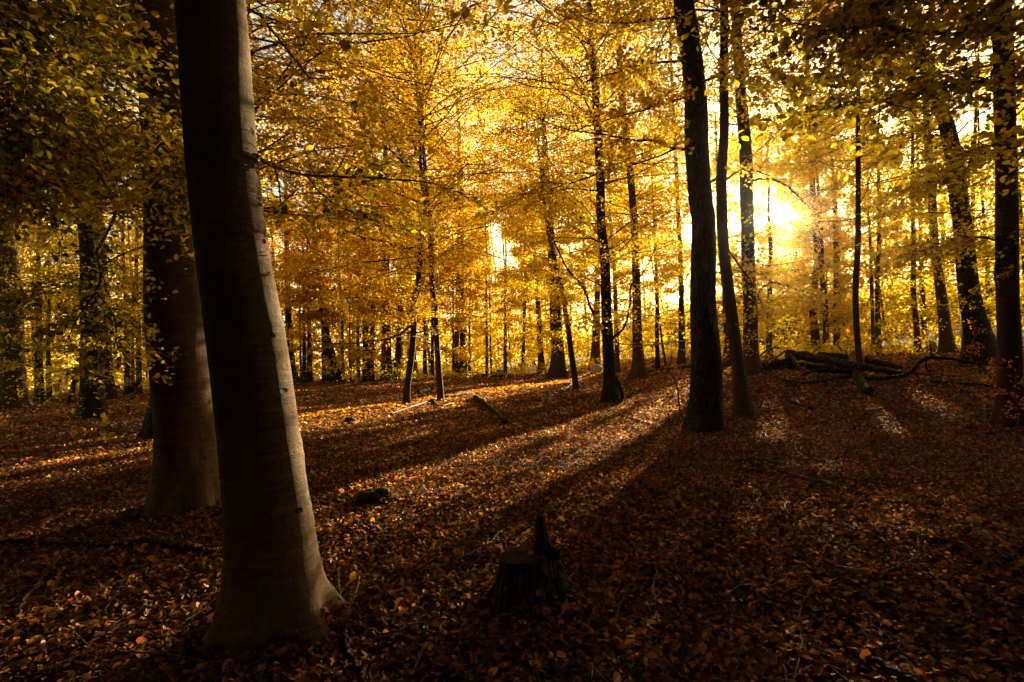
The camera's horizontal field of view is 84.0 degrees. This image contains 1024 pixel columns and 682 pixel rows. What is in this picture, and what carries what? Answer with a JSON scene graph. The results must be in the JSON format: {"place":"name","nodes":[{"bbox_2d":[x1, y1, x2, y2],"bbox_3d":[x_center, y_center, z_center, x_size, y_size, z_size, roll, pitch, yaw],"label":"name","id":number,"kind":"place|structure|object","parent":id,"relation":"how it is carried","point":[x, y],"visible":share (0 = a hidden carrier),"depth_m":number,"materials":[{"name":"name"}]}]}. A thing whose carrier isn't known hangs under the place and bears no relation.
{"place":"outdoors","nodes":[
{"label":"outdoors","id":0,"kind":"place"},
{"bbox_2d":[0,286,1023,681],"bbox_3d":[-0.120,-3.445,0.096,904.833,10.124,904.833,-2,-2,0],"label":"ground","id":1,"kind":"structure","parent":0,"point":[634,674],"depth_m":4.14,"materials":[{"name":"brown plant"}]},
{"bbox_2d":[16,570,49,619],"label":"fallen twig","id":2,"kind":"object","parent":1,"relation":"on","point":[26,596],"visible":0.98,"depth_m":3.77,"materials":[{"name":"brown wood"}]},
{"bbox_2d":[18,190,116,400],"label":"beech tree","id":3,"kind":"object","parent":1,"relation":"on","point":[41,380],"visible":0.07,"depth_m":30.61,"materials":[{"name":"yellow plant"}]},
{"bbox_2d":[0,0,140,409],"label":"beech tree","id":4,"kind":"object","parent":1,"relation":"on","point":[13,367],"visible":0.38,"depth_m":24.80,"materials":[{"name":"yellow plant"}]},
{"bbox_2d":[18,219,122,399],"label":"beech sapling","id":5,"kind":"object","parent":1,"relation":"on","point":[49,364],"visible":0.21,"depth_m":30.57,"materials":[{"name":"yellow plant"}]},
{"bbox_2d":[12,198,142,403],"bbox_3d":[-19.668,-2.534,26.886,4.374,11.718,5.573,-2,-2,11],"label":"beech sapling","id":6,"kind":"object","parent":1,"relation":"on","point":[73,389],"visible":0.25,"depth_m":26.72,"materials":[{"name":"yellow plant"}]},
{"bbox_2d":[20,0,144,399],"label":"beech tree","id":7,"kind":"object","parent":1,"relation":"on","point":[111,392],"visible":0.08,"depth_m":29.17,"materials":[{"name":"yellow plant"}]},
{"bbox_2d":[70,108,144,393],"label":"beech tree","id":8,"kind":"object","parent":1,"relation":"on","point":[138,380],"visible":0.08,"depth_m":34.37,"materials":[{"name":"yellow plant"}]},
{"bbox_2d":[70,167,146,393],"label":"beech tree","id":9,"kind":"object","parent":1,"relation":"on","point":[127,296],"visible":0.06,"depth_m":34.37,"materials":[{"name":"yellow plant"}]},
{"bbox_2d":[103,189,144,392],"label":"beech sapling","id":10,"kind":"object","parent":1,"relation":"on","point":[139,231],"visible":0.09,"depth_m":34.58,"materials":[{"name":"yellow plant"}]},
{"bbox_2d":[0,4,261,423],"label":"tree","id":11,"kind":"object","parent":1,"relation":"on","point":[87,406],"visible":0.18,"depth_m":18.34,"materials":[{"name":"yellow plant"}]},
{"bbox_2d":[102,642,308,662],"bbox_3d":[-1.613,1.591,2.890,1.168,0.027,0.139,-2,-2,8],"label":"fallen twig","id":12,"kind":"object","parent":1,"relation":"on","point":[133,650],"visible":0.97,"depth_m":2.88,"materials":[{"name":"brown wood"}]},
{"bbox_2d":[21,0,453,440],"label":"tree","id":13,"kind":"object","parent":1,"relation":"on","point":[146,430],"visible":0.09,"depth_m":12.11,"materials":[{"name":"yellow plant"}]},
{"bbox_2d":[0,0,571,294],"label":"beech tree","id":14,"kind":"object","parent":1,"relation":"on","point":[267,95],"visible":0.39,"depth_m":11.32,"materials":[{"name":"yellow plant"}]},
{"bbox_2d":[0,0,572,520],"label":"beech tree","id":15,"kind":"object","parent":1,"relation":"on","point":[36,64],"visible":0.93,"depth_m":4.70,"materials":[{"name":"brown plant"}]},
{"bbox_2d":[269,219,331,382],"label":"beech sapling","id":16,"kind":"object","parent":1,"relation":"on","point":[299,298],"visible":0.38,"depth_m":43.22,"materials":[{"name":"yellow plant"}]},
{"bbox_2d":[265,202,348,381],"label":"beech tree","id":17,"kind":"object","parent":1,"relation":"on","point":[309,361],"visible":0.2,"depth_m":43.31,"materials":[{"name":"yellow plant"}]},
{"bbox_2d":[270,220,347,382],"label":"beech tree","id":18,"kind":"object","parent":1,"relation":"on","point":[303,345],"visible":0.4,"depth_m":43.27,"materials":[{"name":"yellow plant"}]},
{"bbox_2d":[255,68,363,382],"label":"beech tree","id":19,"kind":"object","parent":1,"relation":"on","point":[288,317],"visible":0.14,"depth_m":43.76,"materials":[{"name":"yellow plant"}]},
{"bbox_2d":[124,0,502,657],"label":"beech tree","id":20,"kind":"object","parent":1,"relation":"on","point":[274,582],"visible":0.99,"depth_m":3.10,"materials":[{"name":"brown plant"}]},
{"bbox_2d":[267,187,362,381],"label":"beech tree","id":21,"kind":"object","parent":1,"relation":"on","point":[315,350],"visible":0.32,"depth_m":43.10,"materials":[{"name":"yellow plant"}]},
{"bbox_2d":[249,0,382,381],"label":"beech tree","id":22,"kind":"object","parent":1,"relation":"on","point":[329,353],"visible":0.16,"depth_m":43.52,"materials":[{"name":"yellow plant"}]},
{"bbox_2d":[306,225,362,381],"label":"beech sapling","id":23,"kind":"object","parent":1,"relation":"on","point":[339,317],"visible":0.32,"depth_m":43.58,"materials":[{"name":"yellow plant"}]},
{"bbox_2d":[322,564,359,635],"bbox_3d":[-1.081,1.579,3.619,0.250,0.038,1.153,-1,-2,-19],"label":"fallen twig","id":24,"kind":"object","parent":1,"relation":"on","point":[354,592],"visible":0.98,"depth_m":3.64,"materials":[{"name":"brown wood"}]},
{"bbox_2d":[313,248,370,381],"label":"beech sapling","id":25,"kind":"object","parent":1,"relation":"on","point":[331,320],"visible":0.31,"depth_m":43.57,"materials":[{"name":"yellow plant"}]},
{"bbox_2d":[306,181,402,380],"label":"beech tree","id":26,"kind":"object","parent":1,"relation":"on","point":[357,331],"visible":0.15,"depth_m":43.34,"materials":[{"name":"yellow plant"}]},
{"bbox_2d":[340,623,370,681],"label":"fallen branch","id":27,"kind":"object","parent":1,"relation":"on","point":[355,662],"visible":1,"depth_m":2.81,"materials":[{"name":"brown wood"}]},
{"bbox_2d":[284,16,445,381],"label":"beech tree","id":28,"kind":"object","parent":1,"relation":"on","point":[365,254],"visible":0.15,"depth_m":43.14,"materials":[{"name":"yellow plant"}]},
{"bbox_2d":[319,200,427,381],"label":"beech tree","id":29,"kind":"object","parent":1,"relation":"on","point":[371,331],"visible":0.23,"depth_m":42.88,"materials":[{"name":"yellow plant"}]},
{"bbox_2d":[295,2,466,380],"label":"beech tree","id":30,"kind":"object","parent":1,"relation":"on","point":[386,356],"visible":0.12,"depth_m":43.39,"materials":[{"name":"yellow plant"}]},
{"bbox_2d":[355,487,407,505],"bbox_3d":[-1.378,1.621,5.982,0.522,0.177,0.473,-1,-2,-36],"label":"mossy rock","id":31,"kind":"object","parent":1,"relation":"on","point":[373,495],"visible":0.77,"depth_m":5.87,"materials":[{"name":"green stone"}]},
{"bbox_2d":[330,610,443,634],"bbox_3d":[-0.960,1.581,3.264,1.115,0.028,0.275,-2,-2,16],"label":"fallen twig","id":32,"kind":"object","parent":1,"relation":"on","point":[391,631],"visible":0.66,"depth_m":3.11,"materials":[{"name":"brown wood"}]},
{"bbox_2d":[312,0,472,379],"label":"beech tree","id":33,"kind":"object","parent":1,"relation":"on","point":[398,351],"visible":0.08,"depth_m":43.77,"materials":[{"name":"yellow plant"}]},
{"bbox_2d":[311,13,481,378],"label":"beech tree","id":34,"kind":"object","parent":1,"relation":"on","point":[415,365],"visible":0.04,"depth_m":45.57,"materials":[{"name":"yellow plant"}]},
{"bbox_2d":[255,0,576,400],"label":"beech sapling","id":35,"kind":"object","parent":1,"relation":"on","point":[432,273],"visible":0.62,"depth_m":19.67,"materials":[{"name":"yellow plant"}]},
{"bbox_2d":[370,189,469,379],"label":"beech tree","id":36,"kind":"object","parent":1,"relation":"on","point":[424,345],"visible":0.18,"depth_m":43.85,"materials":[{"name":"yellow plant"}]},
{"bbox_2d":[377,167,475,379],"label":"beech tree","id":37,"kind":"object","parent":1,"relation":"on","point":[432,356],"visible":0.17,"depth_m":43.79,"materials":[{"name":"yellow plant"}]},
{"bbox_2d":[391,392,472,413],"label":"fallen branch","id":38,"kind":"object","parent":1,"relation":"on","point":[445,396],"visible":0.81,"depth_m":19.63,"materials":[{"name":"wood"}]},
{"bbox_2d":[260,0,610,403],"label":"beech sapling","id":39,"kind":"object","parent":1,"relation":"on","point":[414,294],"visible":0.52,"depth_m":19.45,"materials":[{"name":"yellow plant"}]},
{"bbox_2d":[374,0,521,377],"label":"beech tree","id":40,"kind":"object","parent":1,"relation":"on","point":[456,344],"visible":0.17,"depth_m":45.28,"materials":[{"name":"yellow plant"}]},
{"bbox_2d":[419,236,491,377],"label":"beech sapling","id":41,"kind":"object","parent":1,"relation":"on","point":[463,357],"visible":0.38,"depth_m":43.69,"materials":[{"name":"yellow plant"}]},
{"bbox_2d":[395,45,530,377],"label":"beech tree","id":42,"kind":"object","parent":1,"relation":"on","point":[462,335],"visible":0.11,"depth_m":44.45,"materials":[{"name":"yellow plant"}]},
{"bbox_2d":[437,217,503,376],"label":"beech sapling","id":43,"kind":"object","parent":1,"relation":"on","point":[470,319],"visible":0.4,"depth_m":43.53,"materials":[{"name":"yellow plant"}]},
{"bbox_2d":[434,159,527,375],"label":"beech tree","id":44,"kind":"object","parent":1,"relation":"on","point":[486,327],"visible":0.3,"depth_m":43.61,"materials":[{"name":"yellow plant"}]},
{"bbox_2d":[440,512,533,566],"bbox_3d":[-0.234,1.576,4.646,0.337,0.042,1.408,-3,-2,24],"label":"fallen twig","id":45,"kind":"object","parent":1,"relation":"on","point":[491,541],"visible":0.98,"depth_m":4.41,"materials":[{"name":"brown wood"}]},
{"bbox_2d":[456,231,523,374],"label":"beech sapling","id":46,"kind":"object","parent":1,"relation":"on","point":[481,308],"visible":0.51,"depth_m":43.51,"materials":[{"name":"yellow plant"}]},
{"bbox_2d":[473,394,507,423],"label":"fallen branch","id":47,"kind":"object","parent":1,"relation":"on","point":[488,406],"visible":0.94,"depth_m":15.98,"materials":[{"name":"wood"}]},
{"bbox_2d":[455,177,550,372],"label":"beech tree","id":48,"kind":"object","parent":1,"relation":"on","point":[506,356],"visible":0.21,"depth_m":43.88,"materials":[{"name":"yellow plant"}]},
{"bbox_2d":[7,2,1023,386],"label":"woods","id":49,"kind":"object","parent":1,"relation":"on","point":[951,286],"visible":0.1,"depth_m":47.03,"materials":[{"name":"yellow plant"}]},
{"bbox_2d":[469,170,569,374],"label":"beech tree","id":50,"kind":"object","parent":1,"relation":"on","point":[543,326],"visible":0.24,"depth_m":43.60,"materials":[{"name":"yellow plant"}]},
{"bbox_2d":[452,57,595,373],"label":"beech tree","id":51,"kind":"object","parent":1,"relation":"on","point":[537,346],"visible":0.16,"depth_m":43.79,"materials":[{"name":"yellow plant"}]},
{"bbox_2d":[27,277,1023,392],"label":"undergrowth","id":52,"kind":"object","parent":1,"relation":"on","point":[674,349],"visible":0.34,"depth_m":42.51,"materials":[{"name":"yellow plant"}]},
{"bbox_2d":[485,515,587,618],"bbox_3d":[0.134,1.379,3.531,0.689,0.613,0.698,-2,-2,0],"label":"tree stump","id":53,"kind":"object","parent":1,"relation":"on","point":[522,576],"visible":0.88,"depth_m":3.37,"materials":[{"name":"brown wood"}]},
{"bbox_2d":[430,47,649,389],"bbox_3d":[1.281,-4.423,22.301,7.143,13.555,8.809,-3,-2,38],"label":"beech sapling","id":54,"kind":"object","parent":1,"relation":"on","point":[569,333],"visible":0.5,"depth_m":22.59,"materials":[{"name":"yellow plant"}]},
{"bbox_2d":[438,0,647,378],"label":"tree","id":55,"kind":"object","parent":1,"relation":"on","point":[557,368],"visible":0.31,"depth_m":37.49,"materials":[{"name":"yellow plant"}]},
{"bbox_2d":[523,376,602,400],"bbox_3d":[2.398,1.985,25.274,1.482,0.316,14.039,-3,-2,18],"label":"fallen branch","id":56,"kind":"object","parent":1,"relation":"on","point":[559,391],"visible":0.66,"depth_m":20.48,"materials":[{"name":"brown wood"}]},
{"bbox_2d":[513,4,669,368],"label":"tree","id":57,"kind":"object","parent":1,"relation":"on","point":[595,352],"visible":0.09,"depth_m":43.76,"materials":[{"name":"yellow plant"}]},
{"bbox_2d":[397,0,801,403],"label":"beech tree","id":58,"kind":"object","parent":1,"relation":"on","point":[611,381],"visible":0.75,"depth_m":17.67,"materials":[{"name":"yellow plant"}]},
{"bbox_2d":[544,75,660,372],"bbox_3d":[4.949,-6.635,32.450,7.920,17.732,6.594,-2,-2,-14],"label":"beech tree","id":59,"kind":"object","parent":1,"relation":"on","point":[616,346],"visible":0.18,"depth_m":32.52,"materials":[{"name":"yellow plant"}]},
{"bbox_2d":[507,0,737,378],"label":"beech tree","id":60,"kind":"object","parent":1,"relation":"on","point":[638,370],"visible":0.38,"depth_m":26.52,"materials":[{"name":"yellow plant"}]},
{"bbox_2d":[605,122,690,366],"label":"beech sapling","id":61,"kind":"object","parent":1,"relation":"on","point":[659,327],"visible":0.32,"depth_m":29.15,"materials":[{"name":"yellow plant"}]},
{"bbox_2d":[580,81,732,368],"bbox_3d":[7.559,-5.479,29.464,8.030,14.547,7.985,-2,-2,0],"label":"beech tree","id":62,"kind":"object","parent":1,"relation":"on","point":[657,352],"visible":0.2,"depth_m":29.06,"materials":[{"name":"yellow plant"}]},
{"bbox_2d":[431,0,909,432],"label":"oak tree","id":63,"kind":"object","parent":1,"relation":"on","point":[705,412],"visible":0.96,"depth_m":10.04,"materials":[{"name":"yellow plant"}]},
{"bbox_2d":[659,351,684,418],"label":"beech seedling","id":64,"kind":"object","parent":1,"relation":"on","point":[670,370],"visible":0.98,"depth_m":12.57,"materials":[{"name":"brown plant"}]},
{"bbox_2d":[647,363,731,371],"bbox_3d":[8.031,1.234,25.801,0.299,0.466,6.664,-1,-2,-23],"label":"fallen log","id":65,"kind":"object","parent":1,"relation":"on","point":[688,366],"visible":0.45,"depth_m":26.16,"materials":[{"name":"brown wood"}]},
{"bbox_2d":[580,0,802,364],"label":"beech tree","id":66,"kind":"object","parent":1,"relation":"on","point":[681,358],"visible":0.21,"depth_m":29.26,"materials":[{"name":"yellow plant"}]},
{"bbox_2d":[566,0,843,417],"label":"beech tree","id":67,"kind":"object","parent":1,"relation":"on","point":[743,404],"visible":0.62,"depth_m":12.27,"materials":[{"name":"plant"}]},
{"bbox_2d":[621,76,801,363],"bbox_3d":[9.084,-5.111,25.375,8.108,13.054,5.997,-1,-2,-40],"label":"beech tree","id":68,"kind":"object","parent":1,"relation":"on","point":[725,350],"visible":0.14,"depth_m":25.01,"materials":[{"name":"yellow plant"}]},
{"bbox_2d":[449,0,1023,196],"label":"beech tree","id":69,"kind":"object","parent":1,"relation":"on","point":[879,37],"visible":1,"depth_m":4.00,"materials":[{"name":"yellow plant"}]},
{"bbox_2d":[585,0,907,375],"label":"beech tree","id":70,"kind":"object","parent":1,"relation":"on","point":[753,364],"visible":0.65,"depth_m":19.13,"materials":[{"name":"yellow plant"}]},
{"bbox_2d":[710,109,845,356],"bbox_3d":[14.641,-6.004,33.099,7.373,14.655,7.606,-1,-2,-27],"label":"beech sapling","id":71,"kind":"object","parent":1,"relation":"on","point":[769,334],"visible":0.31,"depth_m":32.55,"materials":[{"name":"yellow plant"}]},
{"bbox_2d":[729,455,843,489],"bbox_3d":[3.248,1.492,6.465,0.543,0.097,1.827,-2,-2,-14],"label":"fallen branch","id":72,"kind":"object","parent":1,"relation":"on","point":[796,473],"visible":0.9,"depth_m":6.65,"materials":[{"name":"brown wood"}]},
{"bbox_2d":[792,626,803,678],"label":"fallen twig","id":73,"kind":"object","parent":1,"relation":"on","point":[796,669],"visible":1,"depth_m":2.67,"materials":[{"name":"brown wood"}]},
{"bbox_2d":[788,353,809,371],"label":"fallen branch","id":74,"kind":"object","parent":1,"relation":"on","point":[795,362],"visible":0.85,"depth_m":15.77,"materials":[{"name":"brown wood"}]},
{"bbox_2d":[709,1,899,353],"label":"tree","id":75,"kind":"object","parent":1,"relation":"on","point":[814,334],"visible":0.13,"depth_m":37.66,"materials":[{"name":"yellow plant"}]},
{"bbox_2d":[804,604,817,624],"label":"fallen branch","id":76,"kind":"object","parent":1,"relation":"on","point":[813,611],"visible":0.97,"depth_m":3.08,"materials":[{"name":"brown wood"}]},
{"bbox_2d":[753,130,870,349],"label":"beech tree","id":77,"kind":"object","parent":1,"relation":"on","point":[843,288],"visible":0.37,"depth_m":37.08,"materials":[{"name":"yellow plant"}]},
{"bbox_2d":[775,375,851,384],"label":"fallen branch","id":78,"kind":"object","parent":1,"relation":"on","point":[814,381],"visible":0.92,"depth_m":15.87,"materials":[{"name":"brown wood"}]},
{"bbox_2d":[786,362,852,374],"bbox_3d":[8.876,0.765,16.462,2.070,0.476,0.259,-2,-2,0],"label":"fallen log","id":79,"kind":"object","parent":1,"relation":"on","point":[810,367],"visible":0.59,"depth_m":16.38,"materials":[{"name":"brown wood"}]},
{"bbox_2d":[784,349,860,369],"bbox_3d":[8.915,0.531,16.301,2.110,0.641,0.328,-2,-2,0],"label":"fallen log","id":80,"kind":"object","parent":79,"relation":"on","point":[823,359],"visible":0.8,"depth_m":16.21,"materials":[{"name":"brown wood"}]},
{"bbox_2d":[762,358,792,366],"bbox_3d":[7.675,0.626,16.418,0.938,0.317,0.244,-2,-2,0],"label":"fallen log","id":81,"kind":"object","parent":80,"relation":"on","point":[782,362],"visible":0.73,"depth_m":16.33,"materials":[{"name":"brown wood"}]},
{"bbox_2d":[801,368,856,375],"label":"fallen branch","id":82,"kind":"object","parent":1,"relation":"on","point":[824,369],"visible":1,"depth_m":15.48,"materials":[{"name":"brown wood"}]},
{"bbox_2d":[802,191,862,345],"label":"beech sapling","id":83,"kind":"object","parent":1,"relation":"on","point":[829,282],"visible":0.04,"depth_m":41.92,"materials":[{"name":"yellow plant"}]},
{"bbox_2d":[817,352,847,358],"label":"fallen log","id":84,"kind":"object","parent":1,"relation":"on","point":[838,355],"visible":0.65,"depth_m":17.03,"materials":[{"name":"brown wood"}]},
{"bbox_2d":[769,103,902,352],"bbox_3d":[20.757,-7.304,37.197,7.704,16.948,8.532,-2,-2,0],"label":"beech tree","id":85,"kind":"object","parent":1,"relation":"on","point":[838,320],"visible":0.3,"depth_m":37.03,"materials":[{"name":"yellow plant"}]},
{"bbox_2d":[704,0,1020,373],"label":"beech sapling","id":86,"kind":"object","parent":1,"relation":"on","point":[857,182],"visible":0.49,"depth_m":16.66,"materials":[{"name":"yellow plant"}]},
{"bbox_2d":[851,370,873,394],"bbox_3d":[9.166,1.077,14.939,0.275,0.533,2.675,-3,-2,25],"label":"fallen log","id":87,"kind":"object","parent":1,"relation":"on","point":[864,385],"visible":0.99,"depth_m":14.31,"materials":[{"name":"wood"}]},
{"bbox_2d":[710,0,1023,365],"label":"oak tree","id":88,"kind":"object","parent":1,"relation":"on","point":[972,306],"visible":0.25,"depth_m":18.30,"materials":[{"name":"yellow plant"}]},
{"bbox_2d":[820,634,918,681],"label":"fallen branch","id":89,"kind":"object","parent":1,"relation":"on","point":[884,665],"visible":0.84,"depth_m":2.60,"materials":[{"name":"brown wood"}]},
{"bbox_2d":[817,138,922,354],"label":"beech sapling","id":90,"kind":"object","parent":1,"relation":"on","point":[871,274],"visible":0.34,"depth_m":30.93,"materials":[{"name":"yellow plant"}]},
{"bbox_2d":[742,0,1023,427],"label":"beech tree","id":91,"kind":"object","parent":1,"relation":"on","point":[1007,239],"visible":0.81,"depth_m":9.72,"materials":[{"name":"yellow plant"}]},
{"bbox_2d":[864,357,903,369],"bbox_3d":[10.986,0.658,16.812,1.091,0.403,0.221,-2,-2,0],"label":"fallen log","id":92,"kind":"object","parent":1,"relation":"on","point":[877,362],"visible":1,"depth_m":16.73,"materials":[{"name":"brown wood"}]},
{"bbox_2d":[832,553,940,579],"bbox_3d":[2.429,1.443,3.631,1.044,0.034,0.108,-1,-2,-20],"label":"fallen twig","id":93,"kind":"object","parent":1,"relation":"on","point":[883,571],"visible":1,"depth_m":3.55,"materials":[{"name":"brown wood"}]},
{"bbox_2d":[789,38,984,354],"bbox_3d":[19.309,-7.313,29.734,9.463,16.809,7.586,-2,-2,0],"label":"beech tree","id":94,"kind":"object","parent":1,"relation":"on","point":[877,321],"visible":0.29,"depth_m":29.90,"materials":[{"name":"yellow plant"}]},
{"bbox_2d":[858,363,935,374],"bbox_3d":[11.593,0.928,15.892,3.773,0.745,0.215,-2,-2,0],"label":"fallen log","id":95,"kind":"object","parent":1,"relation":"on","point":[865,367],"visible":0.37,"depth_m":15.84,"materials":[{"name":"brown wood"}]},
{"bbox_2d":[774,3,1023,352],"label":"beech tree","id":96,"kind":"object","parent":1,"relation":"on","point":[945,338],"visible":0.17,"depth_m":24.85,"materials":[{"name":"yellow plant"}]},
{"bbox_2d":[798,0,1022,351],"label":"beech tree","id":97,"kind":"object","parent":1,"relation":"on","point":[885,230],"visible":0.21,"depth_m":26.86,"materials":[{"name":"yellow plant"}]},
{"bbox_2d":[864,341,993,380],"bbox_3d":[11.008,0.578,15.103,3.548,1.154,0.125,-2,-2,1],"label":"fallen branch","id":98,"kind":"object","parent":1,"relation":"on","point":[914,367],"visible":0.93,"depth_m":15.07,"materials":[{"name":"brown wood"}]},
{"bbox_2d":[916,379,993,386],"bbox_3d":[11.078,1.062,14.258,1.566,0.217,0.117,-3,-2,39],"label":"fallen log","id":99,"kind":"object","parent":1,"relation":"on","point":[946,382],"visible":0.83,"depth_m":14.20,"materials":[{"name":"brown wood"}]},
{"bbox_2d":[956,318,990,366],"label":"beech seedling","id":100,"kind":"object","parent":1,"relation":"on","point":[971,345],"visible":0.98,"depth_m":17.59,"materials":[{"name":"orange plant"}]},
{"bbox_2d":[981,356,1023,402],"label":"beech seedling","id":101,"kind":"object","parent":1,"relation":"on","point":[991,372],"visible":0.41,"depth_m":10.19,"materials":[{"name":"orange plant"}]},
{"bbox_2d":[989,356,1023,435],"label":"beech seedling","id":102,"kind":"object","parent":1,"relation":"on","point":[1013,394],"visible":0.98,"depth_m":8.95,"materials":[{"name":"orange plant"}]},
{"bbox_2d":[7,0,1023,374],"label":"sky","id":103,"kind":"structure","parent":0,"point":[780,213],"materials":[{"name":"white"}]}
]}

